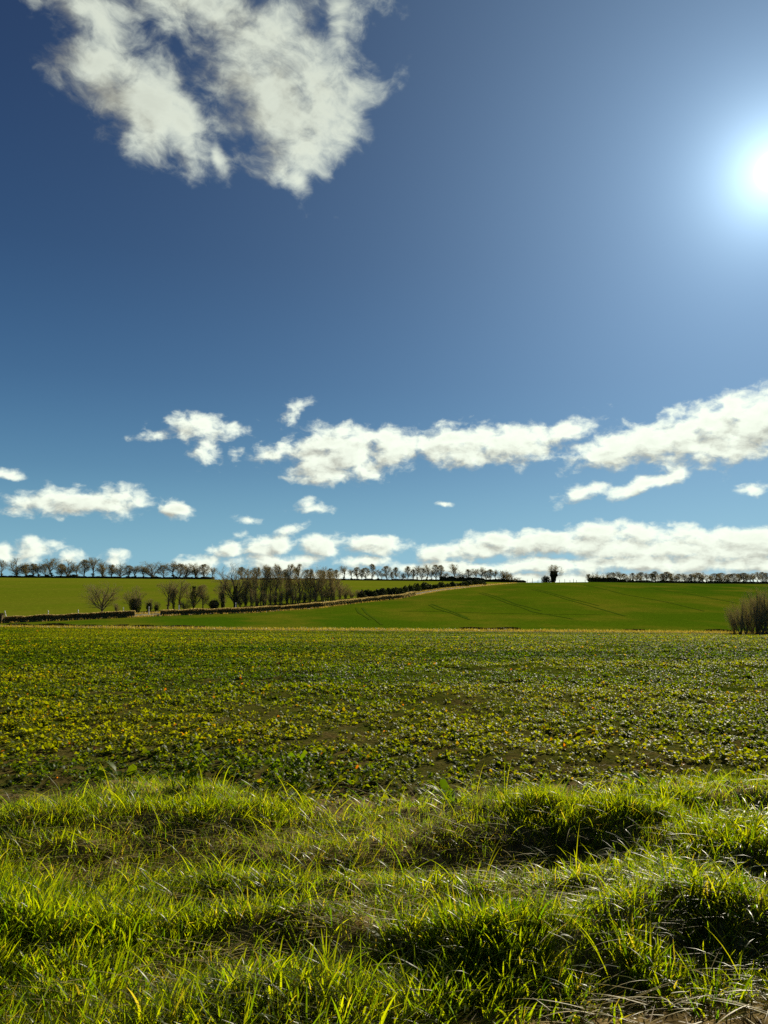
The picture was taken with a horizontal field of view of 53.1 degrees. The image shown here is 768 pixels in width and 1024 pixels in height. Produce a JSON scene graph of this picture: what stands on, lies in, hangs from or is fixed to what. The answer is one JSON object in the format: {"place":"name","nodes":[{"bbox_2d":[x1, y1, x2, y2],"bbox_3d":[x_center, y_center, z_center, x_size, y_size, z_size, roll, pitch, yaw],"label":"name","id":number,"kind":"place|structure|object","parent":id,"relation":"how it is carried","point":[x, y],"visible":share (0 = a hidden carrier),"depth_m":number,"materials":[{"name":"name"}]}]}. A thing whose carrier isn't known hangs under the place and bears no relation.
{"place":"outdoors","nodes":[
{"label":"outdoors","id":0,"kind":"place"},
{"bbox_2d":[0,578,512,616],"bbox_3d":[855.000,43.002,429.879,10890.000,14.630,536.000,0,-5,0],"label":"ridge field","id":1,"kind":"structure","parent":0,"point":[28,596],"depth_m":280.79,"materials":[{"name":"green plant"}]},
{"bbox_2d":[0,560,8,574],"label":"bare tree","id":2,"kind":"object","parent":1,"relation":"on","point":[2,565],"visible":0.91,"depth_m":452.59,"materials":[{"name":"brown plant"}]},
{"bbox_2d":[5,558,30,575],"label":"bare tree","id":3,"kind":"object","parent":1,"relation":"on","point":[17,570],"visible":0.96,"depth_m":450.52,"materials":[{"name":"brown plant"}]},
{"bbox_2d":[27,563,36,574],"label":"bare tree","id":4,"kind":"object","parent":1,"relation":"on","point":[33,572],"visible":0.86,"depth_m":448.91,"materials":[{"name":"brown plant"}]},
{"bbox_2d":[31,563,43,575],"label":"bare tree","id":5,"kind":"object","parent":1,"relation":"on","point":[36,569],"visible":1,"depth_m":447.96,"materials":[{"name":"brown plant"}]},
{"bbox_2d":[38,564,50,574],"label":"bare tree","id":6,"kind":"object","parent":1,"relation":"on","point":[43,571],"visible":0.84,"depth_m":451.64,"materials":[{"name":"brown plant"}]},
{"bbox_2d":[42,557,62,575],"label":"bare tree","id":7,"kind":"object","parent":1,"relation":"on","point":[50,563],"visible":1,"depth_m":446.70,"materials":[{"name":"brown plant"}]},
{"bbox_2d":[54,559,78,575],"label":"bare tree","id":8,"kind":"object","parent":1,"relation":"on","point":[67,572],"visible":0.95,"depth_m":451.39,"materials":[{"name":"brown plant"}]},
{"bbox_2d":[78,560,90,575],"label":"bare tree","id":9,"kind":"object","parent":1,"relation":"on","point":[84,563],"visible":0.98,"depth_m":449.60,"materials":[{"name":"brown plant"}]},
{"bbox_2d":[84,557,103,575],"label":"bare tree","id":10,"kind":"object","parent":1,"relation":"on","point":[91,564],"visible":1,"depth_m":449.34,"materials":[{"name":"brown plant"}]},
{"bbox_2d":[78,580,124,611],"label":"bare tree","id":11,"kind":"object","parent":1,"relation":"on","point":[91,597],"visible":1,"depth_m":181.24,"materials":[{"name":"brown plant"}]},
{"bbox_2d":[94,561,109,576],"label":"bare tree","id":12,"kind":"object","parent":1,"relation":"on","point":[102,572],"visible":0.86,"depth_m":452.50,"materials":[{"name":"brown plant"}]},
{"bbox_2d":[0,574,214,578],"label":"hedge","id":13,"kind":"object","parent":1,"relation":"on","point":[75,576],"visible":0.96,"depth_m":445.89,"materials":[{"name":"green plant"}]},
{"bbox_2d":[107,563,132,576],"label":"bare tree","id":14,"kind":"object","parent":1,"relation":"on","point":[118,570],"visible":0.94,"depth_m":450.52,"materials":[{"name":"brown plant"}]},
{"bbox_2d":[123,565,133,575],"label":"bare tree","id":15,"kind":"object","parent":1,"relation":"on","point":[130,568],"visible":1,"depth_m":448.84,"materials":[{"name":"brown plant"}]},
{"bbox_2d":[122,585,146,611],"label":"shrub","id":16,"kind":"object","parent":1,"relation":"on","point":[134,603],"visible":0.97,"depth_m":181.28,"materials":[{"name":"green plant"}]},
{"bbox_2d":[143,599,152,610],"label":"shrub","id":17,"kind":"object","parent":1,"relation":"on","point":[149,606],"visible":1,"depth_m":184.03,"materials":[{"name":"green plant"}]},
{"bbox_2d":[135,561,164,576],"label":"bare tree","id":18,"kind":"object","parent":1,"relation":"on","point":[150,573],"visible":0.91,"depth_m":452.86,"materials":[{"name":"brown plant"}]},
{"bbox_2d":[156,565,169,576],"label":"bare tree","id":19,"kind":"object","parent":1,"relation":"on","point":[161,572],"visible":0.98,"depth_m":452.12,"materials":[{"name":"brown plant"}]},
{"bbox_2d":[156,581,177,609],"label":"bare tree","id":20,"kind":"object","parent":1,"relation":"on","point":[168,588],"visible":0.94,"depth_m":186.37,"materials":[{"name":"brown plant"}]},
{"bbox_2d":[163,562,180,576],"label":"bare tree","id":21,"kind":"object","parent":1,"relation":"on","point":[171,566],"visible":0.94,"depth_m":451.17,"materials":[{"name":"brown plant"}]},
{"bbox_2d":[168,588,178,608],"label":"ivy clad tree","id":22,"kind":"object","parent":1,"relation":"on","point":[173,599],"visible":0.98,"depth_m":186.06,"materials":[{"name":"green plant"}]},
{"bbox_2d":[174,564,184,576],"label":"bare tree","id":23,"kind":"object","parent":1,"relation":"on","point":[177,568],"visible":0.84,"depth_m":452.24,"materials":[{"name":"brown plant"}]},
{"bbox_2d":[170,579,191,608],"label":"bare tree","id":24,"kind":"object","parent":1,"relation":"on","point":[180,593],"visible":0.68,"depth_m":188.78,"materials":[{"name":"brown plant"}]},
{"bbox_2d":[178,600,192,609],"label":"shrub","id":25,"kind":"object","parent":1,"relation":"on","point":[182,604],"visible":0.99,"depth_m":185.09,"materials":[{"name":"green plant"}]},
{"bbox_2d":[178,563,199,578],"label":"bare tree","id":26,"kind":"object","parent":1,"relation":"on","point":[187,570],"visible":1,"depth_m":447.75,"materials":[{"name":"brown plant"}]},
{"bbox_2d":[180,583,209,607],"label":"ivy clad tree","id":27,"kind":"object","parent":1,"relation":"on","point":[192,595],"visible":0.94,"depth_m":189.26,"materials":[{"name":"green plant"}]},
{"bbox_2d":[188,563,204,578],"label":"bare tree","id":28,"kind":"object","parent":1,"relation":"on","point":[196,573],"visible":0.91,"depth_m":451.61,"materials":[{"name":"brown plant"}]},
{"bbox_2d":[196,585,208,607],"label":"bare tree","id":29,"kind":"object","parent":1,"relation":"on","point":[203,596],"visible":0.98,"depth_m":189.20,"materials":[{"name":"brown plant"}]},
{"bbox_2d":[199,563,209,576],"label":"bare tree","id":30,"kind":"object","parent":1,"relation":"on","point":[202,566],"visible":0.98,"depth_m":452.87,"materials":[{"name":"brown plant"}]},
{"bbox_2d":[203,598,224,608],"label":"shrub","id":31,"kind":"object","parent":1,"relation":"on","point":[215,603],"visible":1,"depth_m":187.83,"materials":[{"name":"green plant"}]},
{"bbox_2d":[213,578,230,606],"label":"bare tree","id":32,"kind":"object","parent":1,"relation":"on","point":[214,590],"visible":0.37,"depth_m":194.17,"materials":[{"name":"brown plant"}]},
{"bbox_2d":[218,591,227,607],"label":"ivy clad tree","id":33,"kind":"object","parent":1,"relation":"on","point":[221,599],"visible":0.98,"depth_m":189.11,"materials":[{"name":"green plant"}]},
{"bbox_2d":[210,563,258,607],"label":"ivy clad tree","id":34,"kind":"object","parent":1,"relation":"on","point":[235,591],"visible":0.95,"depth_m":190.26,"materials":[{"name":"green plant"}]},
{"bbox_2d":[239,581,249,606],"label":"bare tree","id":35,"kind":"object","parent":1,"relation":"on","point":[246,590],"visible":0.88,"depth_m":191.59,"materials":[{"name":"brown plant"}]},
{"bbox_2d":[246,588,256,606],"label":"shrub","id":36,"kind":"object","parent":1,"relation":"on","point":[251,598],"visible":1,"depth_m":190.41,"materials":[{"name":"green plant"}]},
{"bbox_2d":[248,566,262,606],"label":"bare tree","id":37,"kind":"object","parent":1,"relation":"on","point":[254,588],"visible":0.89,"depth_m":193.14,"materials":[{"name":"brown plant"}]},
{"bbox_2d":[256,574,269,604],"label":"bare tree","id":38,"kind":"object","parent":1,"relation":"on","point":[264,586],"visible":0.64,"depth_m":198.04,"materials":[{"name":"brown plant"}]},
{"bbox_2d":[258,590,268,605],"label":"shrub","id":39,"kind":"object","parent":1,"relation":"on","point":[264,599],"visible":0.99,"depth_m":193.22,"materials":[{"name":"green plant"}]},
{"bbox_2d":[258,564,271,604],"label":"bare tree","id":40,"kind":"object","parent":1,"relation":"on","point":[268,569],"visible":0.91,"depth_m":199.21,"materials":[{"name":"brown plant"}]},
{"bbox_2d":[263,570,276,593],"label":"bare tree","id":41,"kind":"object","parent":1,"relation":"on","point":[271,581],"visible":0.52,"depth_m":200.16,"materials":[{"name":"brown plant"}]},
{"bbox_2d":[266,594,277,605],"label":"shrub","id":42,"kind":"object","parent":1,"relation":"on","point":[270,597],"visible":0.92,"depth_m":195.78,"materials":[{"name":"green plant"}]},
{"bbox_2d":[269,564,284,603],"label":"bare tree","id":43,"kind":"object","parent":1,"relation":"on","point":[277,569],"visible":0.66,"depth_m":202.75,"materials":[{"name":"brown plant"}]},
{"bbox_2d":[273,574,287,600],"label":"bare tree","id":44,"kind":"object","parent":1,"relation":"on","point":[279,587],"visible":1,"depth_m":199.54,"materials":[{"name":"brown plant"}]},
{"bbox_2d":[275,591,287,604],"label":"shrub","id":45,"kind":"object","parent":1,"relation":"on","point":[280,602],"visible":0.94,"depth_m":198.73,"materials":[{"name":"green plant"}]},
{"bbox_2d":[283,589,291,603],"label":"shrub","id":46,"kind":"object","parent":1,"relation":"on","point":[287,595],"visible":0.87,"depth_m":201.08,"materials":[{"name":"green plant"}]},
{"bbox_2d":[283,572,292,602],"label":"bare tree","id":47,"kind":"object","parent":1,"relation":"on","point":[284,575],"visible":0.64,"depth_m":205.11,"materials":[{"name":"brown plant"}]},
{"bbox_2d":[285,564,295,602],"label":"bare tree","id":48,"kind":"object","parent":1,"relation":"on","point":[291,572],"visible":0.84,"depth_m":205.88,"materials":[{"name":"brown plant"}]},
{"bbox_2d":[288,587,297,603],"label":"shrub","id":49,"kind":"object","parent":1,"relation":"on","point":[292,595],"visible":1,"depth_m":200.79,"materials":[{"name":"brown plant"}]},
{"bbox_2d":[289,576,301,602],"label":"bare tree","id":50,"kind":"object","parent":1,"relation":"on","point":[293,582],"visible":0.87,"depth_m":205.55,"materials":[{"name":"brown plant"}]},
{"bbox_2d":[293,563,305,601],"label":"bare tree","id":51,"kind":"object","parent":1,"relation":"on","point":[296,572],"visible":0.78,"depth_m":210.22,"materials":[{"name":"brown plant"}]},
{"bbox_2d":[294,590,304,602],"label":"shrub","id":52,"kind":"object","parent":1,"relation":"on","point":[297,600],"visible":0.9,"depth_m":204.07,"materials":[{"name":"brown plant"}]},
{"bbox_2d":[298,576,314,601],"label":"bare tree","id":53,"kind":"object","parent":1,"relation":"on","point":[303,586],"visible":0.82,"depth_m":207.63,"materials":[{"name":"brown plant"}]},
{"bbox_2d":[305,569,315,594],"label":"bare tree","id":54,"kind":"object","parent":1,"relation":"on","point":[311,572],"visible":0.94,"depth_m":209.19,"materials":[{"name":"brown plant"}]},
{"bbox_2d":[309,588,323,601],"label":"shrub","id":55,"kind":"object","parent":1,"relation":"on","point":[315,594],"visible":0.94,"depth_m":208.17,"materials":[{"name":"brown plant"}]},
{"bbox_2d":[304,567,331,601],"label":"bare tree","id":56,"kind":"object","parent":1,"relation":"on","point":[318,579],"visible":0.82,"depth_m":209.16,"materials":[{"name":"brown plant"}]},
{"bbox_2d":[317,586,330,600],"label":"shrub","id":57,"kind":"object","parent":1,"relation":"on","point":[324,596],"visible":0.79,"depth_m":211.19,"materials":[{"name":"brown plant"}]},
{"bbox_2d":[326,571,335,600],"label":"bare tree","id":58,"kind":"object","parent":1,"relation":"on","point":[332,580],"visible":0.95,"depth_m":213.91,"materials":[{"name":"brown plant"}]},
{"bbox_2d":[328,570,340,598],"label":"bare tree","id":59,"kind":"object","parent":1,"relation":"on","point":[337,575],"visible":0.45,"depth_m":221.15,"materials":[{"name":"brown plant"}]},
{"bbox_2d":[240,578,439,580],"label":"hedge","id":60,"kind":"object","parent":1,"relation":"on","point":[369,579],"visible":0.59,"depth_m":472.32,"materials":[{"name":"green plant"}]},
{"bbox_2d":[334,584,345,599],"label":"shrub","id":61,"kind":"object","parent":1,"relation":"on","point":[340,593],"visible":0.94,"depth_m":217.05,"materials":[{"name":"brown plant"}]},
{"bbox_2d":[336,566,347,578],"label":"bare tree","id":62,"kind":"object","parent":1,"relation":"on","point":[341,569],"visible":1,"depth_m":469.95,"materials":[{"name":"brown plant"}]},
{"bbox_2d":[368,564,375,577],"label":"bare tree","id":63,"kind":"object","parent":1,"relation":"on","point":[373,568],"visible":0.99,"depth_m":477.00,"materials":[{"name":"brown plant"}]},
{"bbox_2d":[378,588,388,595],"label":"scrub bush","id":64,"kind":"object","parent":1,"relation":"on","point":[382,591],"visible":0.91,"depth_m":235.19,"materials":[{"name":"green plant"}]},
{"bbox_2d":[380,566,392,578],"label":"bare tree","id":65,"kind":"object","parent":1,"relation":"on","point":[384,569],"visible":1,"depth_m":476.50,"materials":[{"name":"brown plant"}]},
{"bbox_2d":[418,568,425,579],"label":"bare tree","id":66,"kind":"object","parent":1,"relation":"on","point":[421,570],"visible":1,"depth_m":480.45,"materials":[{"name":"brown plant"}]},
{"bbox_2d":[430,564,439,578],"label":"bare tree","id":67,"kind":"object","parent":1,"relation":"on","point":[435,569],"visible":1,"depth_m":480.89,"materials":[{"name":"brown plant"}]},
{"bbox_2d":[439,576,525,582],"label":"hedge","id":68,"kind":"object","parent":1,"relation":"on","point":[452,578],"visible":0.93,"depth_m":482.86,"materials":[{"name":"green plant"}]},
{"bbox_2d":[496,569,511,578],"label":"bare tree","id":69,"kind":"object","parent":1,"relation":"on","point":[504,575],"visible":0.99,"depth_m":488.44,"materials":[{"name":"brown plant"}]},
{"bbox_2d":[546,565,561,581],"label":"ivy clad tree","id":70,"kind":"object","parent":1,"relation":"on","point":[553,574],"visible":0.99,"depth_m":369.84,"materials":[{"name":"green plant"}]},
{"bbox_2d":[588,577,625,582],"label":"hedge","id":71,"kind":"object","parent":1,"relation":"on","point":[599,579],"visible":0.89,"depth_m":539.55,"materials":[{"name":"green plant"}]},
{"bbox_2d":[728,573,739,581],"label":"bare tree","id":72,"kind":"object","parent":1,"relation":"on","point":[733,576],"visible":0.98,"depth_m":614.14,"materials":[{"name":"brown plant"}]},
{"bbox_2d":[1,582,545,622],"bbox_3d":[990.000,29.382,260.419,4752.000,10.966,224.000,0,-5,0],"label":"road bank","id":73,"kind":"structure","parent":0,"point":[284,610],"depth_m":174.66,"materials":[{"name":"plant"}]},
{"bbox_2d":[4,610,135,621],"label":"hedge","id":74,"kind":"object","parent":73,"relation":"on","point":[106,614],"visible":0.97,"depth_m":161.50,"materials":[{"name":"green plant"}]},
{"bbox_2d":[160,591,415,614],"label":"hedge","id":75,"kind":"object","parent":73,"relation":"on","point":[275,607],"visible":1,"depth_m":182.23,"materials":[{"name":"green plant"}]},
{"bbox_2d":[0,628,767,796],"bbox_3d":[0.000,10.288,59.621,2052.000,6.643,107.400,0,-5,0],"label":"crop field ground","id":76,"kind":"structure","parent":0,"point":[605,761],"depth_m":9.26,"materials":[{"name":"green plant"}]},
{"bbox_2d":[95,761,139,779],"bbox_3d":[-2.329,2.287,6.745,0.353,0.187,0.207,0,-5,0],"label":"dock plant","id":77,"kind":"object","parent":76,"relation":"on","point":[100,773],"visible":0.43,"depth_m":6.75,"materials":[{"name":"green plant"}]},
{"bbox_2d":[0,654,767,815],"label":"crop plants","id":78,"kind":"object","parent":76,"relation":"on","point":[242,761],"visible":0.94,"depth_m":9.77,"materials":[{"name":"green plant"}]},
{"bbox_2d":[0,626,767,675],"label":"crop plants","id":79,"kind":"object","parent":76,"relation":"on","point":[148,639],"visible":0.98,"depth_m":25.61,"materials":[{"name":"green plant"}]},
{"bbox_2d":[723,603,739,632],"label":"shrub","id":80,"kind":"object","parent":76,"relation":"on","point":[733,630],"visible":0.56,"depth_m":114.55,"materials":[{"name":"brown plant"}]},
{"bbox_2d":[726,599,752,633],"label":"shrub","id":81,"kind":"object","parent":76,"relation":"on","point":[735,623],"visible":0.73,"depth_m":111.52,"materials":[{"name":"brown plant"}]},
{"bbox_2d":[735,604,757,634],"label":"shrub","id":82,"kind":"object","parent":76,"relation":"on","point":[746,627],"visible":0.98,"depth_m":109.68,"materials":[{"name":"brown plant"}]},
{"bbox_2d":[743,586,767,634],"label":"shrub","id":83,"kind":"object","parent":76,"relation":"on","point":[756,631],"visible":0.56,"depth_m":110.49,"materials":[{"name":"brown plant"}]},
{"bbox_2d":[747,588,767,634],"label":"shrub","id":84,"kind":"object","parent":76,"relation":"on","point":[757,623],"visible":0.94,"depth_m":109.14,"materials":[{"name":"brown plant"}]},
{"bbox_2d":[751,585,767,634],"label":"shrub","id":85,"kind":"object","parent":76,"relation":"on","point":[763,624],"visible":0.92,"depth_m":108.98,"materials":[{"name":"brown plant"}]},
{"bbox_2d":[0,755,767,1023],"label":"verge ground","id":86,"kind":"structure","parent":0,"point":[675,1018],"depth_m":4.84,"materials":[{"name":"green plant"}]},
{"bbox_2d":[184,741,214,785],"bbox_3d":[-1.503,2.025,6.181,0.237,0.354,0.239,-2,-5,19],"label":"nettle plant","id":87,"kind":"object","parent":86,"relation":"on","point":[196,745],"visible":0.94,"depth_m":6.18,"materials":[{"name":"green plant"}]},
{"bbox_2d":[263,757,288,793],"bbox_3d":[-0.902,2.214,6.445,0.220,0.300,0.221,0,-5,0],"label":"nettle plant","id":88,"kind":"object","parent":86,"relation":"on","point":[275,770],"visible":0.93,"depth_m":6.42,"materials":[{"name":"green plant"}]},
{"bbox_2d":[286,750,314,800],"bbox_3d":[-0.672,2.113,6.125,0.230,0.406,0.244,0,-5,0],"label":"nettle plant","id":89,"kind":"object","parent":86,"relation":"on","point":[295,778],"visible":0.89,"depth_m":6.11,"materials":[{"name":"green plant"}]},
{"bbox_2d":[428,779,459,804],"bbox_3d":[0.468,2.219,5.982,0.266,0.219,0.328,0,-5,0],"label":"dock plant","id":90,"kind":"object","parent":86,"relation":"on","point":[443,783],"visible":0.42,"depth_m":6.06,"materials":[{"name":"green plant"}]},
{"bbox_2d":[404,989,764,1023],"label":"soil clods","id":91,"kind":"object","parent":86,"relation":"on","point":[647,1015],"visible":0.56,"depth_m":3.08,"materials":[{"name":"soil"}]},
{"bbox_2d":[621,771,651,788],"bbox_3d":[2.012,2.151,6.122,0.228,0.142,0.298,0,-5,0],"label":"dock plant","id":92,"kind":"object","parent":86,"relation":"on","point":[638,775],"visible":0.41,"depth_m":6.14,"materials":[{"name":"green plant"}]},
{"bbox_2d":[0,582,767,631],"bbox_3d":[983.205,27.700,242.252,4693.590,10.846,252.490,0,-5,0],"label":"field","id":93,"kind":"structure","parent":0,"point":[638,612],"depth_m":169.67,"materials":[{"name":"green plant"}]},
{"bbox_2d":[460,627,519,629],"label":"bramble strip","id":94,"kind":"object","parent":93,"relation":"on","point":[500,628],"visible":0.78,"depth_m":117.01,"materials":[{"name":"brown plant"}]},
{"bbox_2d":[480,593,571,618],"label":"wheel track","id":95,"kind":"structure","parent":93,"relation":"on","point":[522,607],"depth_m":178.54,"materials":[{"name":"green plant"}]},
{"bbox_2d":[531,589,624,615],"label":"wheel track","id":96,"kind":"structure","parent":93,"relation":"on","point":[582,603],"depth_m":190.59,"materials":[{"name":"green plant"}]},
{"bbox_2d":[626,580,767,583],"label":"hedge","id":97,"kind":"object","parent":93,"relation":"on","point":[697,582],"visible":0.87,"depth_m":592.13,"materials":[{"name":"green plant"}]},
{"bbox_2d":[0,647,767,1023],"bbox_3d":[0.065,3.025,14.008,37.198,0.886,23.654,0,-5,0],"label":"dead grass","id":98,"kind":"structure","parent":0,"point":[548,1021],"depth_m":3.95,"materials":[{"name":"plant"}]},
{"bbox_2d":[0,0,767,582],"label":"sky","id":99,"kind":"structure","parent":0,"point":[469,284],"materials":[{"name":"blue"}]},
{"bbox_2d":[40,627,753,633],"bbox_3d":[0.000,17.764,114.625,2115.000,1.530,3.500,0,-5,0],"label":"field margin","id":100,"kind":"object","parent":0,"point":[414,630],"visible":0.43,"depth_m":113.87,"materials":[{"name":"plant"}]},
{"bbox_2d":[0,624,761,633],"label":"margin grass","id":101,"kind":"structure","parent":100,"relation":"on","point":[402,629],"depth_m":114.20,"materials":[{"name":"plant"}]},
{"bbox_2d":[738,589,760,632],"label":"shrub","id":102,"kind":"object","parent":100,"relation":"on","point":[752,628],"visible":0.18,"depth_m":114.96,"materials":[{"name":"brown plant"}]},
{"bbox_3d":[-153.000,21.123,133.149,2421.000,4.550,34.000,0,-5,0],"label":"field corner","id":103,"kind":"structure","parent":0,"visible":0},
{"bbox_2d":[6,623,76,626],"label":"bramble strip","id":104,"kind":"object","parent":103,"relation":"on","point":[51,624],"visible":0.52,"depth_m":117.10,"materials":[{"name":"brown plant"}]},
{"bbox_2d":[77,624,128,626],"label":"bramble strip","id":105,"kind":"object","parent":103,"relation":"on","point":[122,625],"visible":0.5,"depth_m":116.81,"materials":[{"name":"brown plant"}]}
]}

